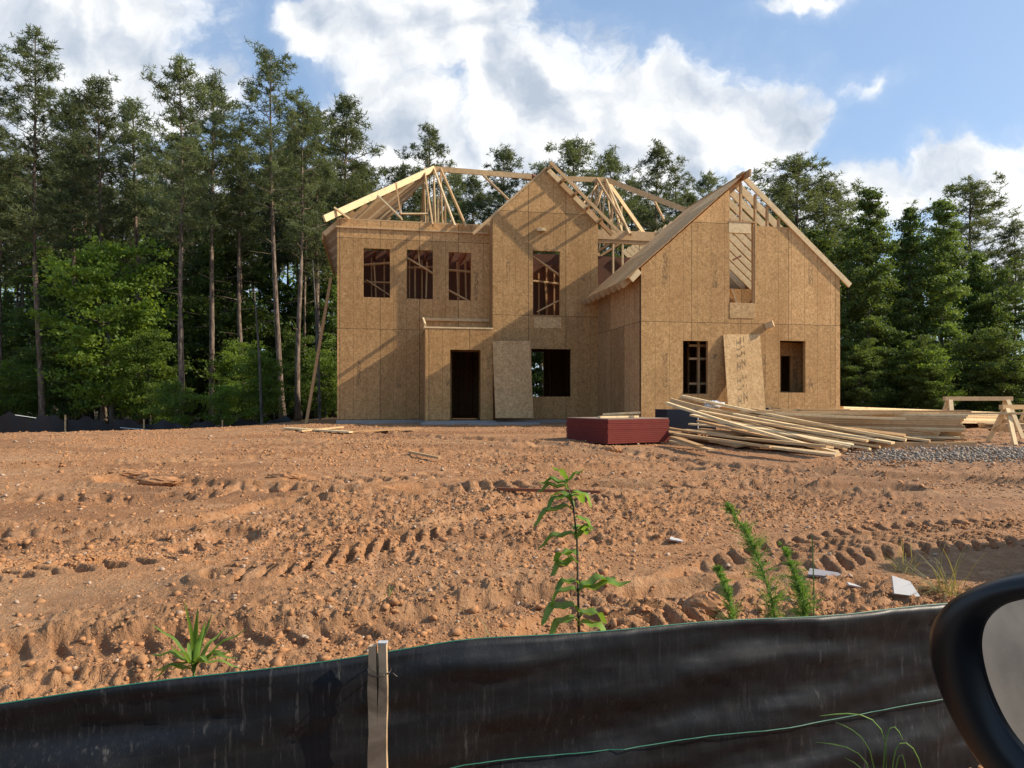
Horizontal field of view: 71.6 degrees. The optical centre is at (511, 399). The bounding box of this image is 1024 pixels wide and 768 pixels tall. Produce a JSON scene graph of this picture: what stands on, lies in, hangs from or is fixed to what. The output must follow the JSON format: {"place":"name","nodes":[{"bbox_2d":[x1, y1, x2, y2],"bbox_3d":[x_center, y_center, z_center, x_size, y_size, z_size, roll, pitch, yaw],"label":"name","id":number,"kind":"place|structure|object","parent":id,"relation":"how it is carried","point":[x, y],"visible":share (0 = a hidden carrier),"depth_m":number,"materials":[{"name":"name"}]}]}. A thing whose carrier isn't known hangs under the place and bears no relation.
{"place":"outdoors","nodes":[
{"label":"outdoors","id":0,"kind":"place"},
{"bbox_2d":[0,405,1023,767],"bbox_3d":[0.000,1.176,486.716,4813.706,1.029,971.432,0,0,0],"label":"ground","id":1,"kind":"structure","parent":0,"point":[484,595],"depth_m":6.21,"materials":[{"name":"brown soil"}]},
{"bbox_2d":[0,360,37,419],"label":"broadleaf tree","id":2,"kind":"object","parent":1,"relation":"on","point":[8,377],"visible":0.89,"depth_m":32.95,"materials":[{"name":"green plant"}]},
{"bbox_2d":[0,60,41,265],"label":"pine tree","id":3,"kind":"object","parent":1,"relation":"on","point":[4,223],"visible":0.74,"depth_m":32.30,"materials":[{"name":"green plant"}]},
{"bbox_2d":[2,213,45,411],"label":"pine tree","id":4,"kind":"object","parent":1,"relation":"on","point":[7,298],"visible":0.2,"depth_m":47.91,"materials":[{"name":"green plant"}]},
{"bbox_2d":[0,178,50,398],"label":"pine tree","id":5,"kind":"object","parent":1,"relation":"on","point":[17,256],"visible":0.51,"depth_m":39.76,"materials":[{"name":"green plant"}]},
{"bbox_2d":[2,312,52,413],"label":"broadleaf tree","id":6,"kind":"object","parent":1,"relation":"on","point":[20,340],"visible":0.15,"depth_m":44.38,"materials":[{"name":"green plant"}]},
{"bbox_2d":[4,346,55,418],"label":"broadleaf tree","id":7,"kind":"object","parent":1,"relation":"on","point":[28,361],"visible":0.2,"depth_m":35.73,"materials":[{"name":"green plant"}]},
{"bbox_2d":[0,23,94,415],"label":"pine tree","id":8,"kind":"object","parent":1,"relation":"on","point":[24,52],"visible":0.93,"depth_m":32.64,"materials":[{"name":"green plant"}]},
{"bbox_2d":[10,300,104,420],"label":"broadleaf tree","id":9,"kind":"object","parent":1,"relation":"on","point":[52,397],"visible":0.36,"depth_m":33.41,"materials":[{"name":"green plant"}]},
{"bbox_2d":[12,88,114,419],"bbox_3d":[-23.099,-7.440,36.797,4.656,17.732,4.518,-1,0,-4],"label":"pine tree","id":10,"kind":"object","parent":1,"relation":"on","point":[73,229],"visible":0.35,"depth_m":36.79,"materials":[{"name":"green plant"}]},
{"bbox_2d":[0,238,127,419],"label":"broadleaf tree","id":11,"kind":"object","parent":1,"relation":"on","point":[29,331],"visible":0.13,"depth_m":38.77,"materials":[{"name":"green plant"}]},
{"bbox_2d":[39,134,124,415],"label":"pine tree","id":12,"kind":"object","parent":1,"relation":"on","point":[87,232],"visible":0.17,"depth_m":40.54,"materials":[{"name":"green plant"}]},
{"bbox_2d":[17,239,162,419],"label":"broadleaf tree","id":13,"kind":"object","parent":1,"relation":"on","point":[61,276],"visible":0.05,"depth_m":39.53,"materials":[{"name":"green plant"}]},
{"bbox_2d":[36,71,151,423],"bbox_3d":[-19.512,-7.010,33.475,5.106,16.876,4.160,1,1,25],"label":"pine tree","id":14,"kind":"object","parent":1,"relation":"on","point":[99,101],"visible":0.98,"depth_m":33.37,"materials":[{"name":"green plant"}]},
{"bbox_2d":[20,229,200,423],"bbox_3d":[-18.427,-3.156,32.788,7.332,9.165,6.320,0,0,-22],"label":"broadleaf tree","id":15,"kind":"object","parent":1,"relation":"on","point":[87,341],"visible":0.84,"depth_m":32.32,"materials":[{"name":"green plant"}]},
{"bbox_2d":[106,199,147,419],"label":"pine tree","id":16,"kind":"object","parent":1,"relation":"on","point":[122,237],"visible":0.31,"depth_m":38.51,"materials":[{"name":"green plant"}]},
{"bbox_2d":[76,96,180,424],"bbox_3d":[-20.113,-7.359,37.576,4.327,17.598,4.217,0,0,5],"label":"pine tree","id":17,"kind":"object","parent":1,"relation":"on","point":[143,136],"visible":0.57,"depth_m":37.38,"materials":[{"name":"green plant"}]},
{"bbox_2d":[0,412,290,432],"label":"silt fence","id":18,"kind":"object","parent":1,"relation":"on","point":[10,422],"visible":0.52,"depth_m":25.12,"materials":[{"name":"black fabric"}]},
{"bbox_2d":[100,326,199,423],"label":"broadleaf tree","id":19,"kind":"object","parent":1,"relation":"on","point":[162,371],"visible":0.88,"depth_m":31.61,"materials":[{"name":"green plant"}]},
{"bbox_2d":[142,242,194,412],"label":"broadleaf tree","id":20,"kind":"object","parent":1,"relation":"on","point":[165,299],"visible":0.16,"depth_m":44.60,"materials":[{"name":"green plant"}]},
{"bbox_2d":[135,377,208,426],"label":"broadleaf tree","id":21,"kind":"object","parent":1,"relation":"on","point":[181,406],"visible":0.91,"depth_m":28.23,"materials":[{"name":"green plant"}]},
{"bbox_2d":[140,166,204,403],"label":"pine tree","id":22,"kind":"object","parent":1,"relation":"on","point":[187,209],"visible":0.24,"depth_m":44.57,"materials":[{"name":"green plant"}]},
{"bbox_2d":[131,52,230,426],"bbox_3d":[-14.110,-6.694,30.351,4.076,15.999,4.201,-1,0,30],"label":"pine tree","id":23,"kind":"object","parent":1,"relation":"on","point":[178,76],"visible":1,"depth_m":29.93,"materials":[{"name":"green plant"}]},
{"bbox_2d":[151,603,245,678],"bbox_3d":[-1.133,1.050,2.560,0.351,0.678,0.209,0,0,0],"label":"broad grass weed","id":24,"kind":"object","parent":1,"relation":"on","point":[193,657],"visible":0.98,"depth_m":2.55,"materials":[{"name":"green plant"}]},
{"bbox_2d":[168,321,236,415],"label":"broadleaf tree","id":25,"kind":"object","parent":1,"relation":"on","point":[192,373],"visible":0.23,"depth_m":39.43,"materials":[{"name":"green plant"}]},
{"bbox_2d":[159,65,251,422],"bbox_3d":[-14.542,-7.210,33.848,4.212,17.085,5.170,1,-1,-18],"label":"pine tree","id":26,"kind":"object","parent":1,"relation":"on","point":[220,134],"visible":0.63,"depth_m":33.92,"materials":[{"name":"green plant"}]},
{"bbox_2d":[192,381,243,425],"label":"broadleaf tree","id":27,"kind":"object","parent":1,"relation":"on","point":[222,408],"visible":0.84,"depth_m":28.85,"materials":[{"name":"green plant"}]},
{"bbox_2d":[153,228,308,422],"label":"broadleaf tree","id":28,"kind":"object","parent":1,"relation":"on","point":[221,304],"visible":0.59,"depth_m":38.42,"materials":[{"name":"green plant"}]},
{"bbox_2d":[203,338,270,419],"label":"broadleaf tree","id":29,"kind":"object","parent":1,"relation":"on","point":[233,349],"visible":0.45,"depth_m":34.13,"materials":[{"name":"green plant"}]},
{"bbox_2d":[205,183,270,417],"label":"pine tree","id":30,"kind":"object","parent":1,"relation":"on","point":[249,266],"visible":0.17,"depth_m":40.65,"materials":[{"name":"green plant"}]},
{"bbox_2d":[198,120,278,420],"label":"pine tree","id":31,"kind":"object","parent":1,"relation":"on","point":[239,132],"visible":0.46,"depth_m":35.86,"materials":[{"name":"green plant"}]},
{"bbox_2d":[215,165,267,421],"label":"pine tree","id":32,"kind":"object","parent":1,"relation":"on","point":[246,247],"visible":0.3,"depth_m":37.88,"materials":[{"name":"green plant"}]},
{"bbox_2d":[221,347,299,422],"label":"broadleaf tree","id":33,"kind":"object","parent":1,"relation":"on","point":[270,395],"visible":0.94,"depth_m":28.16,"materials":[{"name":"green plant"}]},
{"bbox_2d":[247,256,291,421],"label":"broadleaf tree","id":34,"kind":"object","parent":1,"relation":"on","point":[264,291],"visible":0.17,"depth_m":46.10,"materials":[{"name":"green plant"}]},
{"bbox_2d":[250,146,299,418],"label":"pine tree","id":35,"kind":"object","parent":1,"relation":"on","point":[287,261],"visible":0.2,"depth_m":46.20,"materials":[{"name":"green plant"}]},
{"bbox_2d":[225,36,333,417],"bbox_3d":[-10.579,-7.589,32.317,4.314,17.307,4.447,0,0,-4],"label":"pine tree","id":36,"kind":"object","parent":1,"relation":"on","point":[265,55],"visible":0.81,"depth_m":32.32,"materials":[{"name":"green plant"}]},
{"bbox_2d":[258,282,327,419],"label":"broadleaf tree","id":37,"kind":"object","parent":1,"relation":"on","point":[286,290],"visible":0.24,"depth_m":42.65,"materials":[{"name":"green plant"}]},
{"bbox_2d":[264,330,328,414],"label":"broadleaf tree","id":38,"kind":"object","parent":1,"relation":"on","point":[289,349],"visible":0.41,"depth_m":39.67,"materials":[{"name":"green plant"}]},
{"bbox_2d":[252,96,347,420],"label":"pine tree","id":39,"kind":"object","parent":1,"relation":"on","point":[294,116],"visible":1,"depth_m":29.79,"materials":[{"name":"green plant"}]},
{"bbox_2d":[279,170,328,418],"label":"pine tree","id":40,"kind":"object","parent":1,"relation":"on","point":[304,314],"visible":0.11,"depth_m":41.17,"materials":[{"name":"green plant"}]},
{"bbox_2d":[282,242,335,418],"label":"broadleaf tree","id":41,"kind":"object","parent":1,"relation":"on","point":[309,295],"visible":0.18,"depth_m":42.97,"materials":[{"name":"green plant"}]},
{"bbox_2d":[248,105,380,417],"bbox_3d":[-10.308,-7.237,37.781,7.101,16.590,6.116,0,0,-15],"label":"pine tree","id":42,"kind":"object","parent":1,"relation":"on","point":[315,245],"visible":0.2,"depth_m":37.58,"materials":[{"name":"green plant"}]},
{"bbox_2d":[300,348,336,417],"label":"broadleaf tree","id":43,"kind":"object","parent":1,"relation":"on","point":[328,365],"visible":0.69,"depth_m":33.68,"materials":[{"name":"green plant"}]},
{"bbox_2d":[305,278,332,423],"bbox_3d":[-6.089,-1.557,22.361,0.944,4.684,0.097,0,0,-41],"label":"brace pole","id":44,"kind":"object","parent":1,"relation":"on","point":[318,351],"visible":0.93,"depth_m":22.34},
{"bbox_2d":[306,266,336,416],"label":"broadleaf tree","id":45,"kind":"object","parent":1,"relation":"on","point":[327,333],"visible":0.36,"depth_m":41.57,"materials":[{"name":"green plant"}]},
{"bbox_2d":[304,92,386,417],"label":"pine tree","id":46,"kind":"object","parent":1,"relation":"on","point":[345,107],"visible":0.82,"depth_m":34.68,"materials":[{"name":"green plant"}]},
{"bbox_2d":[371,160,452,251],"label":"pine tree","id":47,"kind":"object","parent":1,"relation":"on","point":[401,172],"visible":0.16,"depth_m":45.01,"materials":[{"name":"green plant"}]},
{"bbox_2d":[394,121,467,252],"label":"pine tree","id":48,"kind":"object","parent":1,"relation":"on","point":[429,132],"visible":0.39,"depth_m":43.78,"materials":[{"name":"green plant"}]},
{"bbox_2d":[451,174,494,223],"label":"pine tree","id":49,"kind":"object","parent":1,"relation":"on","point":[475,183],"visible":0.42,"depth_m":51.37,"materials":[{"name":"green plant"}]},
{"bbox_2d":[0,603,979,767],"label":"silt fence","id":50,"kind":"object","parent":1,"relation":"on","point":[755,693],"visible":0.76,"depth_m":2.24,"materials":[{"name":"fabric"}]},
{"bbox_2d":[464,143,536,223],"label":"pine tree","id":51,"kind":"object","parent":1,"relation":"on","point":[505,154],"visible":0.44,"depth_m":49.58,"materials":[{"name":"green plant"}]},
{"bbox_2d":[0,435,1023,678],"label":"pale stones","id":52,"kind":"object","parent":1,"relation":"on","point":[303,636],"visible":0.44,"depth_m":6.00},
{"bbox_2d":[0,421,1023,767],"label":"dirt clods","id":53,"kind":"object","parent":1,"relation":"on","point":[276,661],"visible":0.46,"depth_m":5.99,"materials":[{"name":"soil"}]},
{"bbox_2d":[1,211,1023,411],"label":"distant wood","id":54,"kind":"object","parent":1,"relation":"on","point":[291,280],"visible":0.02,"depth_m":67.92,"materials":[{"name":"green plant"}]},
{"bbox_2d":[533,467,630,633],"bbox_3d":[0.288,0.828,2.956,0.404,1.109,0.143,0,0,0],"label":"tall weed","id":55,"kind":"object","parent":1,"relation":"on","point":[590,582],"visible":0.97,"depth_m":2.95,"materials":[{"name":"green plant"}]},
{"bbox_2d":[542,135,625,255],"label":"pine tree","id":56,"kind":"object","parent":1,"relation":"on","point":[569,149],"visible":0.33,"depth_m":49.36,"materials":[{"name":"green plant"}]},
{"bbox_2d":[322,161,851,426],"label":"unfinished house","id":57,"kind":"structure","parent":1,"relation":"on","point":[646,323],"depth_m":22.04,"materials":[{"name":"wood"}]},
{"bbox_2d":[492,341,532,417],"bbox_3d":[0.029,-0.630,21.516,1.213,2.354,0.282,0,0,-11],"label":"leaning sheet","id":58,"kind":"object","parent":57,"relation":"attached to","point":[512,379],"visible":1,"depth_m":21.51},
{"bbox_2d":[723,334,765,409],"bbox_3d":[6.339,-0.720,19.369,1.224,2.206,0.540,0,0,-11],"label":"leaning sheet","id":59,"kind":"object","parent":57,"relation":"attached to","point":[744,371],"visible":1,"depth_m":19.38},
{"bbox_2d":[579,145,637,256],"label":"pine tree","id":60,"kind":"object","parent":1,"relation":"on","point":[618,190],"visible":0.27,"depth_m":51.31,"materials":[{"name":"green plant"}]},
{"bbox_2d":[566,417,668,443],"bbox_3d":[2.223,0.620,15.032,1.614,0.495,1.450,0,0,-30],"label":"sheet stack","id":61,"kind":"object","parent":1,"relation":"on","point":[619,430],"visible":0.98,"depth_m":14.45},
{"bbox_2d":[619,137,689,231],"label":"pine tree","id":62,"kind":"object","parent":1,"relation":"on","point":[657,152],"visible":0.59,"depth_m":47.70,"materials":[{"name":"green plant"}]},
{"bbox_2d":[652,159,703,220],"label":"pine tree","id":63,"kind":"object","parent":1,"relation":"on","point":[677,181],"visible":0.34,"depth_m":54.98,"materials":[{"name":"green plant"}]},
{"bbox_2d":[655,409,715,430],"bbox_3d":[4.326,0.489,17.751,1.247,0.526,0.910,0,0,-7],"label":"wrapped bundle","id":64,"kind":"object","parent":1,"relation":"on","point":[679,418],"visible":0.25,"depth_m":17.29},
{"bbox_2d":[686,591,728,617],"bbox_3d":[1.195,1.254,4.336,0.272,0.174,0.210,0,0,0],"label":"clay boulder","id":65,"kind":"object","parent":1,"relation":"on","point":[705,600],"visible":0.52,"depth_m":4.27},
{"bbox_2d":[707,564,743,619],"bbox_3d":[0.874,0.999,2.796,0.233,0.719,0.232,0,0,-25],"label":"feathery weed","id":66,"kind":"object","parent":1,"relation":"on","point":[724,580],"visible":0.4,"depth_m":2.80,"materials":[{"name":"green plant"}]},
{"bbox_2d":[723,501,807,617],"bbox_3d":[1.044,0.880,2.850,0.368,0.953,0.262,0,0,-25],"label":"feathery weed","id":67,"kind":"object","parent":1,"relation":"on","point":[745,530],"visible":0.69,"depth_m":2.85,"materials":[{"name":"green plant"}]},
{"bbox_2d":[709,440,838,450],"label":"lumber board","id":68,"kind":"object","parent":1,"relation":"on","point":[712,441],"visible":0.23,"depth_m":13.15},
{"bbox_2d":[696,420,806,442],"bbox_3d":[4.749,0.644,13.850,0.240,0.446,2.651,0,0,-37],"label":"lumber board","id":69,"kind":"object","parent":68,"relation":"on","point":[731,428],"visible":0.67,"depth_m":14.16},
{"bbox_2d":[665,402,839,452],"bbox_3d":[4.527,0.494,13.925,0.110,0.905,3.903,0,0,-36],"label":"lumber board","id":70,"kind":"object","parent":69,"relation":"on","point":[737,424],"visible":0.89,"depth_m":13.88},
{"bbox_2d":[728,424,870,450],"bbox_3d":[5.443,0.692,13.649,2.709,0.436,0.145,0,0,45],"label":"lumber board","id":71,"kind":"object","parent":1,"relation":"on","point":[860,447],"visible":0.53,"depth_m":12.81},
{"bbox_2d":[690,414,853,447],"bbox_3d":[5.016,0.588,14.049,3.279,0.572,0.194,0,0,45],"label":"lumber board","id":72,"kind":"object","parent":71,"relation":"on","point":[785,434],"visible":0.73,"depth_m":13.65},
{"bbox_2d":[740,420,846,450],"bbox_3d":[5.375,0.653,13.749,0.145,0.512,2.410,0,0,-29],"label":"lumber board","id":73,"kind":"object","parent":71,"relation":"on","point":[812,440],"visible":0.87,"depth_m":13.43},
{"bbox_2d":[698,410,869,441],"bbox_3d":[5.348,0.500,14.300,3.367,0.563,0.240,0,0,41],"label":"lumber board","id":74,"kind":"object","parent":73,"relation":"on","point":[787,427],"visible":0.99,"depth_m":14.11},
{"bbox_2d":[732,413,894,443],"bbox_3d":[5.902,0.546,14.150,3.088,0.533,0.240,0,0,43],"label":"lumber board","id":75,"kind":"object","parent":74,"relation":"on","point":[812,428],"visible":0.97,"depth_m":14.04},
{"bbox_2d":[742,149,859,265],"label":"pine tree","id":76,"kind":"object","parent":1,"relation":"on","point":[795,166],"visible":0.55,"depth_m":38.94,"materials":[{"name":"green plant"}]},
{"bbox_2d":[777,541,824,616],"bbox_3d":[1.208,0.965,2.910,0.240,0.779,0.248,0,0,20],"label":"feathery weed","id":77,"kind":"object","parent":1,"relation":"on","point":[801,591],"visible":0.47,"depth_m":2.89,"materials":[{"name":"green plant"}]},
{"bbox_2d":[771,177,886,304],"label":"pine tree","id":78,"kind":"object","parent":1,"relation":"on","point":[833,188],"visible":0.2,"depth_m":41.02,"materials":[{"name":"green plant"}]},
{"bbox_2d":[738,411,967,441],"bbox_3d":[7.034,0.581,14.960,4.268,0.661,1.350,0,0,23],"label":"lumber stack","id":79,"kind":"object","parent":1,"relation":"on","point":[948,426],"visible":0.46,"depth_m":14.10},
{"bbox_2d":[741,410,1023,414],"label":"lumber board","id":80,"kind":"object","parent":79,"relation":"on","point":[1001,413],"visible":0.9,"depth_m":14.10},
{"bbox_2d":[820,227,907,406],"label":"broadleaf tree","id":81,"kind":"object","parent":1,"relation":"on","point":[842,247],"visible":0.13,"depth_m":36.58,"materials":[{"name":"green plant"}]},
{"bbox_2d":[840,337,897,407],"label":"broadleaf tree","id":82,"kind":"object","parent":1,"relation":"on","point":[862,351],"visible":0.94,"depth_m":31.44,"materials":[{"name":"green plant"}]},
{"bbox_2d":[817,713,921,767],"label":"grass tuft","id":83,"kind":"object","parent":1,"relation":"on","point":[868,747],"visible":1,"depth_m":1.87,"materials":[{"name":"green plant"}]},
{"bbox_2d":[852,348,903,407],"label":"broadleaf tree","id":84,"kind":"object","parent":1,"relation":"on","point":[886,399],"visible":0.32,"depth_m":31.96,"materials":[{"name":"green plant"}]},
{"bbox_2d":[836,187,922,408],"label":"broadleaf tree","id":85,"kind":"object","parent":1,"relation":"on","point":[871,282],"visible":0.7,"depth_m":32.76,"materials":[{"name":"green plant"}]},
{"bbox_2d":[882,205,943,408],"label":"broadleaf tree","id":86,"kind":"object","parent":1,"relation":"on","point":[912,294],"visible":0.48,"depth_m":33.92,"materials":[{"name":"green plant"}]},
{"bbox_2d":[810,443,1023,467],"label":"gravel","id":87,"kind":"structure","parent":1,"relation":"on","point":[1016,453],"depth_m":12.06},
{"bbox_2d":[885,334,956,408],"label":"broadleaf tree","id":88,"kind":"object","parent":1,"relation":"on","point":[921,346],"visible":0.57,"depth_m":31.25,"materials":[{"name":"green plant"}]},
{"bbox_2d":[879,240,966,344],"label":"broadleaf tree","id":89,"kind":"object","parent":1,"relation":"on","point":[925,249],"visible":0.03,"depth_m":40.45,"materials":[{"name":"green plant"}]},
{"bbox_2d":[840,406,1006,425],"bbox_3d":[14.668,0.606,25.355,14.988,0.858,1.450,0,0,-40],"label":"lumber stack","id":90,"kind":"object","parent":1,"relation":"on","point":[973,419],"visible":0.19,"depth_m":27.02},
{"bbox_2d":[872,442,976,448],"bbox_3d":[7.734,0.853,13.321,1.903,0.130,0.150,0,0,-1],"label":"dunnage block","id":91,"kind":"object","parent":1,"relation":"on","point":[904,444],"depth_m":13.24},
{"bbox_2d":[681,395,906,440],"bbox_3d":[5.630,0.329,14.750,4.556,0.890,0.120,0,0,40],"label":"lumber board","id":92,"kind":"object","parent":91,"relation":"on","point":[806,421],"visible":0.97,"depth_m":14.44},
{"bbox_2d":[906,358,959,409],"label":"broadleaf tree","id":93,"kind":"object","parent":1,"relation":"on","point":[926,392],"visible":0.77,"depth_m":30.28,"materials":[{"name":"green plant"}]},
{"bbox_2d":[894,347,974,409],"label":"broadleaf tree","id":94,"kind":"object","parent":1,"relation":"on","point":[953,393],"visible":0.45,"depth_m":30.61,"materials":[{"name":"green plant"}]},
{"bbox_2d":[889,542,988,597],"bbox_3d":[2.772,1.109,4.558,0.565,0.395,0.658,0,0,-16],"label":"grass tuft","id":95,"kind":"object","parent":1,"relation":"on","point":[935,588],"visible":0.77,"depth_m":4.59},
{"bbox_2d":[910,198,992,411],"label":"broadleaf tree","id":96,"kind":"object","parent":1,"relation":"on","point":[943,297],"visible":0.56,"depth_m":33.59,"materials":[{"name":"green plant"}]},
{"bbox_2d":[893,171,1023,330],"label":"pine tree","id":97,"kind":"object","parent":1,"relation":"on","point":[976,210],"visible":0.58,"depth_m":39.11,"materials":[{"name":"green plant"}]},
{"bbox_2d":[946,355,990,410],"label":"broadleaf tree","id":98,"kind":"object","parent":1,"relation":"on","point":[962,403],"visible":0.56,"depth_m":31.63,"materials":[{"name":"green plant"}]},
{"bbox_2d":[940,329,1002,411],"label":"broadleaf tree","id":99,"kind":"object","parent":1,"relation":"on","point":[965,349],"visible":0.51,"depth_m":31.60,"materials":[{"name":"green plant"}]},
{"bbox_2d":[954,250,1011,409],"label":"broadleaf tree","id":100,"kind":"object","parent":1,"relation":"on","point":[975,259],"visible":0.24,"depth_m":36.00,"materials":[{"name":"green plant"}]},
{"bbox_2d":[942,397,1023,438],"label":"sawhorse","id":101,"kind":"object","parent":1,"relation":"on","point":[948,403],"visible":0.57,"depth_m":15.44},
{"bbox_2d":[949,263,1023,410],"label":"broadleaf tree","id":102,"kind":"object","parent":1,"relation":"on","point":[1010,292],"visible":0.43,"depth_m":35.49,"materials":[{"name":"green plant"}]},
{"bbox_2d":[958,326,1023,416],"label":"broadleaf tree","id":103,"kind":"object","parent":1,"relation":"on","point":[993,340],"visible":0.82,"depth_m":30.76,"materials":[{"name":"green plant"}]},
{"bbox_2d":[985,405,1023,445],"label":"sawhorse","id":104,"kind":"object","parent":1,"relation":"on","point":[996,426],"visible":0.86,"depth_m":14.10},
{"bbox_2d":[991,218,1023,352],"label":"pine tree","id":105,"kind":"object","parent":1,"relation":"on","point":[1014,229],"visible":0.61,"depth_m":37.85,"materials":[{"name":"green plant"}]},
{"bbox_2d":[0,0,1023,396],"label":"sky","id":106,"kind":"structure","parent":0,"point":[910,99],"materials":[{"name":"blue"}]},
{"bbox_2d":[929,572,1023,767],"bbox_3d":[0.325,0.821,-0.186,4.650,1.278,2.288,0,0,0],"label":"mirror","id":107,"kind":"object","parent":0,"point":[976,642],"visible":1,"depth_m":0.87,"materials":[{"name":"black mirror"}]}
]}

